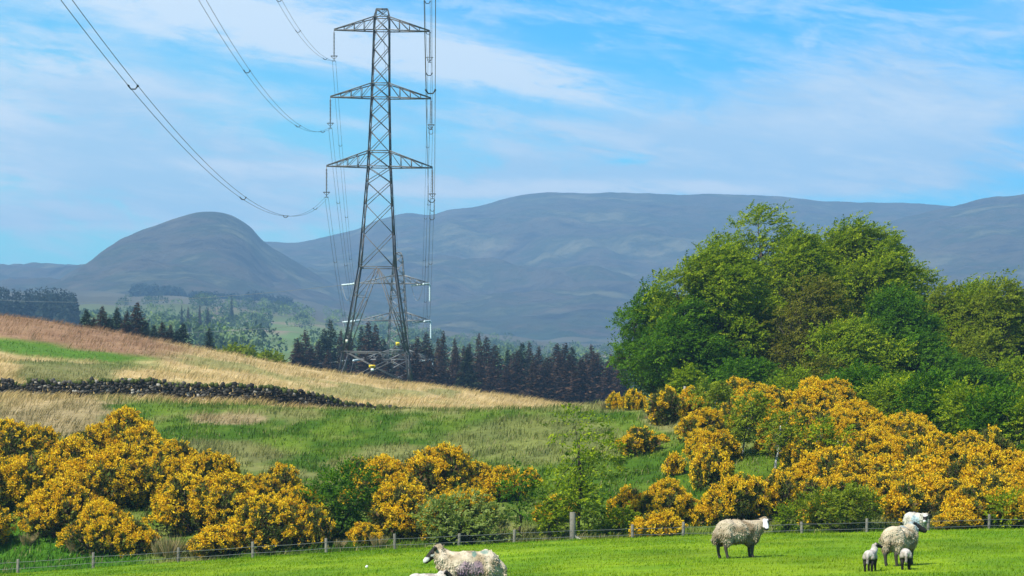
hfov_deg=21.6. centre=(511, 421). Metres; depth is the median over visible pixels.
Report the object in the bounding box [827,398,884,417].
gorse bush
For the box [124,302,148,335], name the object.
conifer tree
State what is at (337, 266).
overhead conductor
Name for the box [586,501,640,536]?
green shrub
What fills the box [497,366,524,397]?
conifer tree
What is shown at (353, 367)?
conifer tree
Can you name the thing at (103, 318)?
conifer tree
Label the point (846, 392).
gorse bush
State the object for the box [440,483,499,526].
gorse bush
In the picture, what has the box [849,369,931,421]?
green shrub
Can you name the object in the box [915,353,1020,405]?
broadleaf tree
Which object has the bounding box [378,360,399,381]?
conifer tree
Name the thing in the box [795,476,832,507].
gorse bush
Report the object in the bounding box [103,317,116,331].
conifer tree
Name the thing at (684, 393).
gorse bush
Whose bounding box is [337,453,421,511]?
gorse bush
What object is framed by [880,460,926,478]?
gorse bush
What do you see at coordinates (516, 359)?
conifer tree
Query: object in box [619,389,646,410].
gorse bush
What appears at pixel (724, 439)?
gorse bush
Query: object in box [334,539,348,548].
rush tussock
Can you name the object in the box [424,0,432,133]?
overhead conductor
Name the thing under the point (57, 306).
conifer plantation
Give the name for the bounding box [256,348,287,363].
green shrub
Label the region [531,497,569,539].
green shrub
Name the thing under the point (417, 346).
conifer tree
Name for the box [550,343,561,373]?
conifer tree
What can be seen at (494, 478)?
gorse bush
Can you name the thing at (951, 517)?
gorse bush
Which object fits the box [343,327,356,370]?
conifer tree
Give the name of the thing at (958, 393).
green shrub
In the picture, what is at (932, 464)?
gorse bush
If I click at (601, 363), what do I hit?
conifer tree
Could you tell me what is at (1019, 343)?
broadleaf tree
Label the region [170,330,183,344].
conifer tree
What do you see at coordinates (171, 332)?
conifer tree
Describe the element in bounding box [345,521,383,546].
gorse bush
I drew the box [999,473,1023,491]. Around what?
gorse bush
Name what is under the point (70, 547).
rush tussock
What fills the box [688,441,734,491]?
gorse bush
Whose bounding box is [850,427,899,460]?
gorse bush
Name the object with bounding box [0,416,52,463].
gorse bush
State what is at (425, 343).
conifer tree
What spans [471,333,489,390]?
conifer tree
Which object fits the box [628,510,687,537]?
gorse bush
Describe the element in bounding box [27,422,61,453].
gorse bush
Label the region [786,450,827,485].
gorse bush
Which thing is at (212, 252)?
hills
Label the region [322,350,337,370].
conifer tree
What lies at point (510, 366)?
conifer tree
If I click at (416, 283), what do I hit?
electricity pylon
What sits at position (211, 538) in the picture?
gorse bush
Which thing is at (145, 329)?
conifer tree
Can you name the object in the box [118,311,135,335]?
conifer tree
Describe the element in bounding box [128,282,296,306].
distant plantation
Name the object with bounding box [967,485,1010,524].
gorse bush
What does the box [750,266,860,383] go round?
broadleaf tree
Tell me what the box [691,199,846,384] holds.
broadleaf tree
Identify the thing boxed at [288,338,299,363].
conifer tree
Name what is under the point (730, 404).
gorse bush
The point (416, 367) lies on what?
conifer tree
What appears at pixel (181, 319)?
conifer tree
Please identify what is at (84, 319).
conifer tree
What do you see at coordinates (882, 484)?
gorse bush
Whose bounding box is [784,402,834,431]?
gorse bush
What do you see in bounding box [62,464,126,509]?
gorse bush
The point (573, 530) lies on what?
wire fence
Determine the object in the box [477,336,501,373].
conifer tree
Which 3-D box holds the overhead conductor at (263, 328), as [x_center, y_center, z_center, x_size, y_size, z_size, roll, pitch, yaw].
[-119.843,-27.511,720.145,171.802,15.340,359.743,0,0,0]
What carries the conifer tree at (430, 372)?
on the ground at (94, 299)
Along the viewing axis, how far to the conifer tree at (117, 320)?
442.48 m
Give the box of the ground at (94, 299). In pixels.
[0,289,1023,575]
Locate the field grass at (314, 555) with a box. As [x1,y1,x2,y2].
[0,527,1023,575]
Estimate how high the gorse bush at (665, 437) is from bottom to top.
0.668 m
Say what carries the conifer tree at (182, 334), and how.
on the ground at (94, 299)
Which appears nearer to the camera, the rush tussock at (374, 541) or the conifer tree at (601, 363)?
the rush tussock at (374, 541)
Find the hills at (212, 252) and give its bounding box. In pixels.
[32,212,351,300]
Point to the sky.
(858, 101)
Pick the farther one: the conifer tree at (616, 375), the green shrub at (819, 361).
the conifer tree at (616, 375)
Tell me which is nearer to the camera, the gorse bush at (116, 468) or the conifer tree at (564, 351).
the gorse bush at (116, 468)
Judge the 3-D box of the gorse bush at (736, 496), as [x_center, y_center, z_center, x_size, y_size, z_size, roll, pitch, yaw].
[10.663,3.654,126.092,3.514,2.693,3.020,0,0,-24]
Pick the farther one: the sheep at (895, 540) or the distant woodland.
the distant woodland
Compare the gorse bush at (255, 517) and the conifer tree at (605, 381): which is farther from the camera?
the conifer tree at (605, 381)
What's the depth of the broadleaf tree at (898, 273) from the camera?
205.14 m
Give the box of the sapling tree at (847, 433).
[828,424,863,447]
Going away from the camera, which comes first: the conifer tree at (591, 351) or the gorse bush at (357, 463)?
the gorse bush at (357, 463)
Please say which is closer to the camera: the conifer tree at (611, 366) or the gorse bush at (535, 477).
the gorse bush at (535, 477)
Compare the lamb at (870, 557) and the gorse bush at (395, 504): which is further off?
the gorse bush at (395, 504)
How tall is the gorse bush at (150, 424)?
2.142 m
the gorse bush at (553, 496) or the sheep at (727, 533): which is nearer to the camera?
the sheep at (727, 533)
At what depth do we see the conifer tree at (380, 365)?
527.58 m
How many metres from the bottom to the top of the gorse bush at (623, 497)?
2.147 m
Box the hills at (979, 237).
[875,194,1023,302]
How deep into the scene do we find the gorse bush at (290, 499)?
124.48 m
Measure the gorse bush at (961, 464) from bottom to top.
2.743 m
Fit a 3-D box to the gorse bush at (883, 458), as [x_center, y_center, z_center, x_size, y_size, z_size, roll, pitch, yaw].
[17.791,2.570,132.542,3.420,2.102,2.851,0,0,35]
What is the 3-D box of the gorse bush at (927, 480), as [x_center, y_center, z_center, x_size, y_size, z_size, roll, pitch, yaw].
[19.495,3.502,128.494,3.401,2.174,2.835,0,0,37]
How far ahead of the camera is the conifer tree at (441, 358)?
561.25 m
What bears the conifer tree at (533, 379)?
on the ground at (94, 299)
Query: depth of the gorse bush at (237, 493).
127.64 m
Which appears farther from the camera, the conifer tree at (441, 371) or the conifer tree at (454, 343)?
the conifer tree at (454, 343)
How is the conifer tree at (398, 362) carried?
on the ground at (94, 299)
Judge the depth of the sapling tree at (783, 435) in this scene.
135.82 m
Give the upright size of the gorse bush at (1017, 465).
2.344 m
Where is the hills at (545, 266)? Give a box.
[0,192,952,343]
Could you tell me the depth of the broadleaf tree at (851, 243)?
208.99 m
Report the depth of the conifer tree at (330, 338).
576.27 m
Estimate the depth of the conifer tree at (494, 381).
535.15 m
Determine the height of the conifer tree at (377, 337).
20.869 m
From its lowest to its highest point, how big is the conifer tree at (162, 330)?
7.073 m
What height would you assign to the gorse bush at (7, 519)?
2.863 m
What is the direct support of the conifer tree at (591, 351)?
on the ground at (94, 299)
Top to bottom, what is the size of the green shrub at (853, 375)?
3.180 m
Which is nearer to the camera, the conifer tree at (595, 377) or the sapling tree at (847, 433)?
the sapling tree at (847, 433)
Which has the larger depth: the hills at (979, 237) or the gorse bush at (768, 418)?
the hills at (979, 237)
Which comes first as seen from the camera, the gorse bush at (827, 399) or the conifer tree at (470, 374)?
the gorse bush at (827, 399)
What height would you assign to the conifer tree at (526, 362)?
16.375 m
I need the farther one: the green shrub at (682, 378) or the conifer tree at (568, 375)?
the conifer tree at (568, 375)
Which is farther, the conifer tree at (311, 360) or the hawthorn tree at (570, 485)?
the conifer tree at (311, 360)
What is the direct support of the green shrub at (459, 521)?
on the ground at (94, 299)
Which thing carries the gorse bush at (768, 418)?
on the ground at (94, 299)
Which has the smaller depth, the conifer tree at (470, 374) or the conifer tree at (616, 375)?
the conifer tree at (470, 374)
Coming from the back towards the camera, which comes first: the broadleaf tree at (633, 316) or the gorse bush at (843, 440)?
the broadleaf tree at (633, 316)
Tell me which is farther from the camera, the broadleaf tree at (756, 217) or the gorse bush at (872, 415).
the broadleaf tree at (756, 217)
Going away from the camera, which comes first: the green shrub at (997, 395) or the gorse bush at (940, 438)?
the gorse bush at (940, 438)
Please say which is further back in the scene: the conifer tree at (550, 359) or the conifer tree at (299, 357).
the conifer tree at (550, 359)
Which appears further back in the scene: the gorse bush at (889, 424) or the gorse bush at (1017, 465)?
the gorse bush at (889, 424)
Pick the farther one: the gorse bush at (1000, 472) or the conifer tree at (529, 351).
the conifer tree at (529, 351)
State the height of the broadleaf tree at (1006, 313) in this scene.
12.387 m
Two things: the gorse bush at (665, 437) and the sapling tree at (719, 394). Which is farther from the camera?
the sapling tree at (719, 394)
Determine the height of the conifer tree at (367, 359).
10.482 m
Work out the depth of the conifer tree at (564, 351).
570.49 m
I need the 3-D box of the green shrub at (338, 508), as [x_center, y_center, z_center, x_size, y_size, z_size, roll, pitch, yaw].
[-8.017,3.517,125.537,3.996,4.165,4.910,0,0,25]
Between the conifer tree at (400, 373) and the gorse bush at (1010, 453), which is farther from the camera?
the conifer tree at (400, 373)
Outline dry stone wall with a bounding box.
[0,376,409,409]
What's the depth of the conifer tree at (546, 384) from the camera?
510.04 m
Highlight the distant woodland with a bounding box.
[80,291,641,392]
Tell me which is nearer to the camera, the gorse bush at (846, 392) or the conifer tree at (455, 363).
the gorse bush at (846, 392)
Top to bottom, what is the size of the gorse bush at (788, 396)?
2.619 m
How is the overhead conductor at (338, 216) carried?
attached to the electricity pylon at (369, 153)
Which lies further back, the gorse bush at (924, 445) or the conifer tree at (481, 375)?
the conifer tree at (481, 375)
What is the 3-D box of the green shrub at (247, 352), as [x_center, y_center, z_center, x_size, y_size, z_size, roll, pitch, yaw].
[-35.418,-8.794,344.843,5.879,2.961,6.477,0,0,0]
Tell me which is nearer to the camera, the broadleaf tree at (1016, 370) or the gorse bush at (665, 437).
the gorse bush at (665, 437)
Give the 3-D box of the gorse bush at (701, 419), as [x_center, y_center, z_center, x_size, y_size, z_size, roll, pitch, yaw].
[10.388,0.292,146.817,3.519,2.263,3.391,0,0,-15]
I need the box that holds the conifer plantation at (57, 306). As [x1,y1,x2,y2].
[0,286,80,326]
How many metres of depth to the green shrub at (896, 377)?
178.33 m
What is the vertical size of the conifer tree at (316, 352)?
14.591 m
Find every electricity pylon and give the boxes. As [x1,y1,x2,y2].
[323,8,435,383]
[342,252,432,380]
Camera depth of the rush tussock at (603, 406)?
172.08 m
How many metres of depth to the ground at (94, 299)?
160.49 m
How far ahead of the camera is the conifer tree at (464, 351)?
572.67 m
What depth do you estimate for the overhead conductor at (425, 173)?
423.67 m
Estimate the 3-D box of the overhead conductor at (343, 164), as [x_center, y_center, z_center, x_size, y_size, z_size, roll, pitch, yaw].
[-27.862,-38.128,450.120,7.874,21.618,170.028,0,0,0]
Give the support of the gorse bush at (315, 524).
on the ground at (94, 299)
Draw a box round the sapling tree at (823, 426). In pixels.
[793,414,839,452]
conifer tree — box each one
[78,309,95,326]
[90,317,98,328]
[91,307,109,329]
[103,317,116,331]
[112,307,123,331]
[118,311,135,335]
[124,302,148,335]
[138,321,150,337]
[149,326,160,338]
[157,322,170,341]
[166,325,175,343]
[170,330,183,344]
[178,323,194,345]
[180,305,183,329]
[185,308,192,337]
[196,305,202,336]
[203,328,215,350]
[204,308,211,333]
[229,295,234,325]
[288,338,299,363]
[289,342,313,368]
[300,330,313,359]
[304,347,320,369]
[309,340,324,368]
[318,328,335,370]
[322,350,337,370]
[323,319,340,368]
[334,356,348,374]
[335,329,346,365]
[342,344,358,374]
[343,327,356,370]
[354,326,366,371]
[354,355,380,378]
[355,321,384,373]
[367,324,385,363]
[369,354,391,379]
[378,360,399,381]
[381,338,395,380]
[390,345,398,373]
[392,332,411,376]
[393,356,414,381]
[401,348,427,383]
[402,345,416,382]
[410,336,425,382]
[415,349,449,387]
[419,332,435,376]
[433,338,442,368]
[435,331,450,383]
[436,360,450,386]
[447,347,464,387]
[449,339,461,377]
[450,347,486,392]
[451,346,473,389]
[463,343,475,379]
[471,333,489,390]
[474,364,491,392]
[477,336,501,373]
[483,345,506,393]
[484,361,501,393]
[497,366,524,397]
[500,348,512,385]
[502,350,529,395]
[503,353,515,381]
[506,342,531,395]
[521,358,547,399]
[525,343,538,387]
[530,357,563,402]
[532,346,543,378]
[542,357,554,389]
[548,352,572,400]
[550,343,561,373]
[553,343,575,390]
[554,354,577,402]
[560,357,600,403]
[568,346,580,376]
[579,353,588,376]
[585,345,602,398]
[587,352,610,402]
[593,360,617,401]
[596,352,609,388]
[603,354,616,389]
[605,368,628,399]
[613,346,633,393]
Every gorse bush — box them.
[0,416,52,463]
[0,450,77,510]
[0,456,31,510]
[0,507,17,545]
[13,475,112,539]
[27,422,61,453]
[48,433,104,466]
[55,498,135,555]
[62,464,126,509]
[70,441,157,509]
[71,422,125,463]
[99,405,161,446]
[106,516,161,557]
[115,434,167,461]
[129,452,202,506]
[141,471,231,535]
[142,437,199,460]
[145,419,160,436]
[182,469,259,528]
[184,448,241,487]
[184,523,247,557]
[224,493,303,553]
[241,472,289,497]
[261,461,306,492]
[265,483,338,543]
[294,502,335,548]
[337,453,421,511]
[340,456,366,479]
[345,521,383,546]
[367,480,441,539]
[399,440,488,494]
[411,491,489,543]
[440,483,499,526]
[458,459,495,493]
[483,464,527,501]
[523,466,542,486]
[531,493,577,522]
[605,391,623,409]
[606,484,647,522]
[615,425,665,456]
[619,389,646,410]
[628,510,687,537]
[632,475,698,521]
[642,384,688,425]
[657,433,669,441]
[661,450,686,476]
[673,406,736,444]
[675,385,710,415]
[682,424,743,460]
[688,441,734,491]
[689,504,715,526]
[696,497,716,505]
[702,471,773,521]
[717,375,756,405]
[720,391,776,432]
[736,381,784,397]
[743,387,773,396]
[750,420,809,457]
[756,407,798,444]
[763,466,801,516]
[771,389,825,412]
[778,431,826,473]
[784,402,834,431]
[785,385,843,413]
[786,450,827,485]
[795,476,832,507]
[796,501,834,526]
[798,375,843,402]
[801,430,855,451]
[807,424,825,433]
[810,446,866,482]
[811,470,868,507]
[820,444,864,459]
[825,410,866,433]
[826,376,856,403]
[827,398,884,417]
[834,430,872,448]
[835,406,885,428]
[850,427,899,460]
[851,459,890,477]
[853,452,898,473]
[855,471,925,514]
[859,416,902,435]
[878,481,933,523]
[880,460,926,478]
[881,409,932,426]
[884,431,923,461]
[893,414,940,436]
[896,472,953,511]
[898,433,949,463]
[905,454,956,480]
[923,429,966,449]
[926,477,967,512]
[930,506,983,529]
[934,443,975,468]
[939,483,995,525]
[945,450,991,478]
[957,429,1001,450]
[962,468,1015,494]
[963,441,1009,469]
[963,464,1016,479]
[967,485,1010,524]
[976,424,1014,450]
[996,447,1023,467]
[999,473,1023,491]
[1002,490,1023,527]
[1004,456,1023,478]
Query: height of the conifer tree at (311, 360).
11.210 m
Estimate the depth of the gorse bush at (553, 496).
128.35 m
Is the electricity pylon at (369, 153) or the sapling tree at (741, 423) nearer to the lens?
the sapling tree at (741, 423)
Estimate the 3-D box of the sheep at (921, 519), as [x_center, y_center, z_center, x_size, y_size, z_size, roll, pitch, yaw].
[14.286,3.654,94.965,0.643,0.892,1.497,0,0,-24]
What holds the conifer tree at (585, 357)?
on the ground at (94, 299)
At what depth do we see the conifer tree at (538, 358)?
595.62 m
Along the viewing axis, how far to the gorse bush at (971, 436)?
137.18 m
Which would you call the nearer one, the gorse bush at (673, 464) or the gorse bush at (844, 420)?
the gorse bush at (673, 464)
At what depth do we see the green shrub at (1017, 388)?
175.84 m
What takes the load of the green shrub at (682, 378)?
on the ground at (94, 299)
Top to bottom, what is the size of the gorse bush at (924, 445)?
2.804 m
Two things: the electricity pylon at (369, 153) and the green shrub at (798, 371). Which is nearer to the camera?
the green shrub at (798, 371)
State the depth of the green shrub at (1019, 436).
140.91 m
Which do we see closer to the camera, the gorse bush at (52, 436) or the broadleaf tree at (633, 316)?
the gorse bush at (52, 436)
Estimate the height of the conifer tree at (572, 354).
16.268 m
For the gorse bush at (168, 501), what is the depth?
128.32 m
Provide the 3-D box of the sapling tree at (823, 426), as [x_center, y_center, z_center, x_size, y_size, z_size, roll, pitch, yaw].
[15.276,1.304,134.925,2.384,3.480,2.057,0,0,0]
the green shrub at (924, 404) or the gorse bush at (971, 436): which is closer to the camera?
the gorse bush at (971, 436)
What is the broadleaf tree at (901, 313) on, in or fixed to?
on the ground at (94, 299)
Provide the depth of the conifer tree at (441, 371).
532.48 m
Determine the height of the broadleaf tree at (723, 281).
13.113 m
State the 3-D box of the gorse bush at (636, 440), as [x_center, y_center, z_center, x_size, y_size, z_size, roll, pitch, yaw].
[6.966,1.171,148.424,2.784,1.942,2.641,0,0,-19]
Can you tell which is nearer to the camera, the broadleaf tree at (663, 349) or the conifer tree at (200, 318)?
the broadleaf tree at (663, 349)
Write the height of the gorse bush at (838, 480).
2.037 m
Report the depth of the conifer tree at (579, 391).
509.35 m
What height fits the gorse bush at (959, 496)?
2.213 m
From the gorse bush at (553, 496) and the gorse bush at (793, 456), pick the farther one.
the gorse bush at (793, 456)
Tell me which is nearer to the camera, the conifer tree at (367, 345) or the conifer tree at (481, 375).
the conifer tree at (481, 375)
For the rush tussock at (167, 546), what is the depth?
122.39 m
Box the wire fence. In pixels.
[0,512,1023,572]
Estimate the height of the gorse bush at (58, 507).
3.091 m
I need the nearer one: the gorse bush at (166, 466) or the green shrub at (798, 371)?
the gorse bush at (166, 466)
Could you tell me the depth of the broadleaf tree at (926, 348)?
186.07 m
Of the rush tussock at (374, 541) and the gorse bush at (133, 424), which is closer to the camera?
the rush tussock at (374, 541)
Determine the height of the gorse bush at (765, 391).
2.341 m
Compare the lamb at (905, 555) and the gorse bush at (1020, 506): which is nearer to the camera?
the lamb at (905, 555)
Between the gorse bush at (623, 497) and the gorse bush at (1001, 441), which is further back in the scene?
the gorse bush at (1001, 441)
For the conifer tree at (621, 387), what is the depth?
518.92 m
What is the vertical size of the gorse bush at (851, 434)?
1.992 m
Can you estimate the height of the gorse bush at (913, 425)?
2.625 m
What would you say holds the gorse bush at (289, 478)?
on the ground at (94, 299)
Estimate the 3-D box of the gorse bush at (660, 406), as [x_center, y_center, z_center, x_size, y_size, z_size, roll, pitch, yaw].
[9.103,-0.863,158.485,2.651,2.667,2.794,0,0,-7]
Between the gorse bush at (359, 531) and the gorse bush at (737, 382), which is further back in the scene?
the gorse bush at (737, 382)
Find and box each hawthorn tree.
[492,456,547,536]
[530,403,634,535]
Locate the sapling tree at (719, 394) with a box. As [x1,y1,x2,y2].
[684,376,736,409]
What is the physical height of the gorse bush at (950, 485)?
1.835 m
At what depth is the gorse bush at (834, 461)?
131.16 m
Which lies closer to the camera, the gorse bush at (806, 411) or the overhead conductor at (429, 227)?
the gorse bush at (806, 411)
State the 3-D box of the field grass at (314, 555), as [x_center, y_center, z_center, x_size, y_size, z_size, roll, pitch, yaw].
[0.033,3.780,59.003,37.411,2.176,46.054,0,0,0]
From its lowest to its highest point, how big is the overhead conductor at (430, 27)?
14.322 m
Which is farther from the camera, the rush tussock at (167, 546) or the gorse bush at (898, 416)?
the gorse bush at (898, 416)
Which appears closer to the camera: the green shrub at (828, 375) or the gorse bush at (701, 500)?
the gorse bush at (701, 500)
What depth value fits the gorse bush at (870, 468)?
131.20 m
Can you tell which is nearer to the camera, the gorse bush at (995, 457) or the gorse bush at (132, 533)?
the gorse bush at (132, 533)
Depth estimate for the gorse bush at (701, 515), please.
125.67 m
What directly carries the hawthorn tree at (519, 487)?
on the ground at (94, 299)
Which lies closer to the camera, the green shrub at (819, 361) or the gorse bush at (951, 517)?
the gorse bush at (951, 517)
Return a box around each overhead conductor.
[7,285,339,301]
[61,0,325,217]
[153,322,341,333]
[199,0,331,132]
[277,0,332,60]
[325,198,354,360]
[329,132,353,309]
[332,61,354,282]
[422,81,430,281]
[423,130,432,321]
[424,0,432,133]
[424,0,435,219]
[425,1,430,60]
[425,205,433,358]
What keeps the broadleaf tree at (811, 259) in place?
on the ground at (94, 299)
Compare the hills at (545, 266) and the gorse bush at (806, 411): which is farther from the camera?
the hills at (545, 266)
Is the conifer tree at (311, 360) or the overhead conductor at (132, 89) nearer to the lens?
the overhead conductor at (132, 89)
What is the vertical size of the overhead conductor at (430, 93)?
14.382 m
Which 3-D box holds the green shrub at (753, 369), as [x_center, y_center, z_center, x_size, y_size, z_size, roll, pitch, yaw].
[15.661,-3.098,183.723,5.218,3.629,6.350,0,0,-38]
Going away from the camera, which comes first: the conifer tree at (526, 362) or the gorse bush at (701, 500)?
the gorse bush at (701, 500)
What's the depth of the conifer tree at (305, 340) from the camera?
600.18 m
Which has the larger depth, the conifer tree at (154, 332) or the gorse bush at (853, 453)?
the conifer tree at (154, 332)
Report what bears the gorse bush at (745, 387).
on the ground at (94, 299)
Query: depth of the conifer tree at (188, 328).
1499.79 m
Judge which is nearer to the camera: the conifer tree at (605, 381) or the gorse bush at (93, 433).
the gorse bush at (93, 433)
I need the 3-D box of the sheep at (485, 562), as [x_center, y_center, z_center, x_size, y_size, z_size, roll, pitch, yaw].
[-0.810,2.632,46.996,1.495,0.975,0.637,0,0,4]
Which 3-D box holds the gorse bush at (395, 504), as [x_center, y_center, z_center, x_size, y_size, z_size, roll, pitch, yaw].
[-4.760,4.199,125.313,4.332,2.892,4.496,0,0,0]
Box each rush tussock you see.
[19,532,40,545]
[63,539,84,552]
[151,539,174,556]
[155,533,192,557]
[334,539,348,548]
[369,535,389,547]
[600,401,607,408]
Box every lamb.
[410,570,452,575]
[862,543,882,571]
[899,548,911,569]
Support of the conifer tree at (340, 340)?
on the ground at (94, 299)
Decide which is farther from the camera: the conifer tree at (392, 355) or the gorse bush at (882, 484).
the conifer tree at (392, 355)
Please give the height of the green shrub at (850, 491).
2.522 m
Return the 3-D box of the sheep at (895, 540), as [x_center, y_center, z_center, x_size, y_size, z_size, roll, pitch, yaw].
[8.020,2.530,55.524,0.621,0.928,1.378,0,0,36]
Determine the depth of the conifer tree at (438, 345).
571.03 m
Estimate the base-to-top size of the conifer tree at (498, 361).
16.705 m
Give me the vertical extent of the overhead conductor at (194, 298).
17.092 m
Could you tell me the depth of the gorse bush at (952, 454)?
133.40 m
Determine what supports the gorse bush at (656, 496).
on the ground at (94, 299)
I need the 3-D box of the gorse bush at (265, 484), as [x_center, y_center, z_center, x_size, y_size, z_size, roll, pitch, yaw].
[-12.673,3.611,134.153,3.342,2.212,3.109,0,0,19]
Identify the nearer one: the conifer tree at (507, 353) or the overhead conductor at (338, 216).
the overhead conductor at (338, 216)
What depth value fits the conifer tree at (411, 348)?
577.33 m
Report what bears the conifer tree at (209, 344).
on the ground at (94, 299)
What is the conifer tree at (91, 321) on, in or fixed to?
on the ground at (94, 299)
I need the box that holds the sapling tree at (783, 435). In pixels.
[755,402,809,468]
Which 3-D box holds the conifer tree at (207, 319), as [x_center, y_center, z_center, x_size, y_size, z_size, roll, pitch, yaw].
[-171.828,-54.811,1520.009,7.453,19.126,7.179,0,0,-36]
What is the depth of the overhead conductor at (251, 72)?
202.06 m
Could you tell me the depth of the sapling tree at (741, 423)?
139.72 m
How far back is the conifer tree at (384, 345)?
604.84 m
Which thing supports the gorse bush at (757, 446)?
on the ground at (94, 299)
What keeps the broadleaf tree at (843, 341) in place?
on the ground at (94, 299)
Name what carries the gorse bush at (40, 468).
on the ground at (94, 299)
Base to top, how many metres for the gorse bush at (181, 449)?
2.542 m
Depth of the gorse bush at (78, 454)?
136.93 m
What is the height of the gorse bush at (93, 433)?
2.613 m
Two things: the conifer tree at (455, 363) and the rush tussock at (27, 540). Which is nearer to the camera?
the rush tussock at (27, 540)
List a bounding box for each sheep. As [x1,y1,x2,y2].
[423,544,507,575]
[710,516,772,558]
[878,520,926,565]
[902,512,930,527]
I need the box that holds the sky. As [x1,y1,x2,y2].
[0,0,1023,264]
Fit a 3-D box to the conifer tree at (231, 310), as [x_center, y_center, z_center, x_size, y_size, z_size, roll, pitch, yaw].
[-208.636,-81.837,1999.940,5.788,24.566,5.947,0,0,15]
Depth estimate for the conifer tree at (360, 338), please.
586.88 m
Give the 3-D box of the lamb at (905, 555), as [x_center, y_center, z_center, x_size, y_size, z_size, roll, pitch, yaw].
[7.852,2.754,53.635,0.253,0.438,0.742,0,0,6]
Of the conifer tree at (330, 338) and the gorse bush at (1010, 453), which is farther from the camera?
the conifer tree at (330, 338)
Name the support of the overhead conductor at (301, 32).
attached to the electricity pylon at (369, 153)
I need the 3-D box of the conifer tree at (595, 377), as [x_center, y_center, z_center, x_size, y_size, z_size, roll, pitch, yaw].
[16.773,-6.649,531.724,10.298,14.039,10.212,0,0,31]
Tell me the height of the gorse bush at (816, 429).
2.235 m
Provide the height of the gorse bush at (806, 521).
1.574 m
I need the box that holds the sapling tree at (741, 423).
[723,388,782,456]
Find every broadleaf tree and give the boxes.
[602,275,700,399]
[616,290,752,393]
[635,231,789,391]
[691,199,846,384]
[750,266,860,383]
[753,222,863,386]
[794,311,918,393]
[813,211,947,398]
[849,231,937,400]
[854,280,947,379]
[878,324,975,379]
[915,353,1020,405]
[917,278,976,344]
[924,272,1023,377]
[946,265,1023,375]
[981,349,1023,417]
[1010,317,1023,359]
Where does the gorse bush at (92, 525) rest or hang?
on the ground at (94, 299)
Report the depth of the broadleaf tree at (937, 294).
199.13 m
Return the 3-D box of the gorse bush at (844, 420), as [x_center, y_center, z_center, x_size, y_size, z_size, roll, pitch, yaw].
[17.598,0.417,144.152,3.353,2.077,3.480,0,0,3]
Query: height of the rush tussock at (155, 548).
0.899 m
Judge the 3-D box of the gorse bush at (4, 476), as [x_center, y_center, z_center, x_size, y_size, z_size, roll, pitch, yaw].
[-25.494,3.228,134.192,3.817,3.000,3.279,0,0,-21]
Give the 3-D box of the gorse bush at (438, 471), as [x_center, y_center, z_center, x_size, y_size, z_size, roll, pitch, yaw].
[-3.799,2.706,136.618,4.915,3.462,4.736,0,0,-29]
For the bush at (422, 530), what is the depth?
122.93 m
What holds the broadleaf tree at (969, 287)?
on the ground at (94, 299)
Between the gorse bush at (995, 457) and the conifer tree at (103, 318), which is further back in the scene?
the conifer tree at (103, 318)
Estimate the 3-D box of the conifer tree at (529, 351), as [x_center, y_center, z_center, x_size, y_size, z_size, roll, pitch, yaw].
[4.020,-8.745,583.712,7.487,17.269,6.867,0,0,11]
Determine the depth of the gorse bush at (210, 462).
138.53 m
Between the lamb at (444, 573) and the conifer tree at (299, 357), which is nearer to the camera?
the lamb at (444, 573)
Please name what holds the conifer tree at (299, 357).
on the ground at (94, 299)
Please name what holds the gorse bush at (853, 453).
on the ground at (94, 299)
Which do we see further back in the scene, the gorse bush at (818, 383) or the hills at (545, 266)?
the hills at (545, 266)
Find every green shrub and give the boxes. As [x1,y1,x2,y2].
[214,341,257,357]
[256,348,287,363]
[298,452,382,540]
[407,482,521,546]
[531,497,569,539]
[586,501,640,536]
[667,359,709,395]
[698,349,786,391]
[762,362,812,391]
[771,498,806,532]
[779,352,848,389]
[782,479,889,532]
[819,369,840,384]
[822,358,893,402]
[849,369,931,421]
[879,372,907,405]
[890,361,966,433]
[932,374,1004,436]
[954,373,1023,449]
[977,485,1023,527]
[995,388,1023,449]
[1006,386,1023,411]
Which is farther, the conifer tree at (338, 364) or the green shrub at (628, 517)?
the conifer tree at (338, 364)
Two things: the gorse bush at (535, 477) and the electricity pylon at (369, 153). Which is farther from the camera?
the electricity pylon at (369, 153)
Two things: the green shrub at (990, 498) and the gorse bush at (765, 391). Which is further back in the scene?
the gorse bush at (765, 391)
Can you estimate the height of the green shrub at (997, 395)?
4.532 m
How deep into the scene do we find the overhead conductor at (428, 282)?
420.48 m
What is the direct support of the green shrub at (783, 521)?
on the ground at (94, 299)
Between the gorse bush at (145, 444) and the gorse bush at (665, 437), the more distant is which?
the gorse bush at (665, 437)
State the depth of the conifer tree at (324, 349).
570.72 m
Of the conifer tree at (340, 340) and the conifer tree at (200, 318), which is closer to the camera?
the conifer tree at (340, 340)
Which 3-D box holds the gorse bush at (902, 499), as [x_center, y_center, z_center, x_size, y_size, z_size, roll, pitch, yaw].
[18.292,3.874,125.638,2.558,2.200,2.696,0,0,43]
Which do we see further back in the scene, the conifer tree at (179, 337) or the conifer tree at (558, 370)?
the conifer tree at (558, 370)
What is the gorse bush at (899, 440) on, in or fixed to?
on the ground at (94, 299)
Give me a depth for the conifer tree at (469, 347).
607.86 m
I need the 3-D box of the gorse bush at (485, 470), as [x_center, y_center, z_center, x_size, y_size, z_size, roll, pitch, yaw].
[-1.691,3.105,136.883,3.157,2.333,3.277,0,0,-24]
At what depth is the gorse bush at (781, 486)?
127.18 m
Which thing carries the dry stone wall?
on the ground at (94, 299)
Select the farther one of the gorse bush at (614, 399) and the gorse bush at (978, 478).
the gorse bush at (614, 399)
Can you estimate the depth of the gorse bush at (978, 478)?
127.46 m

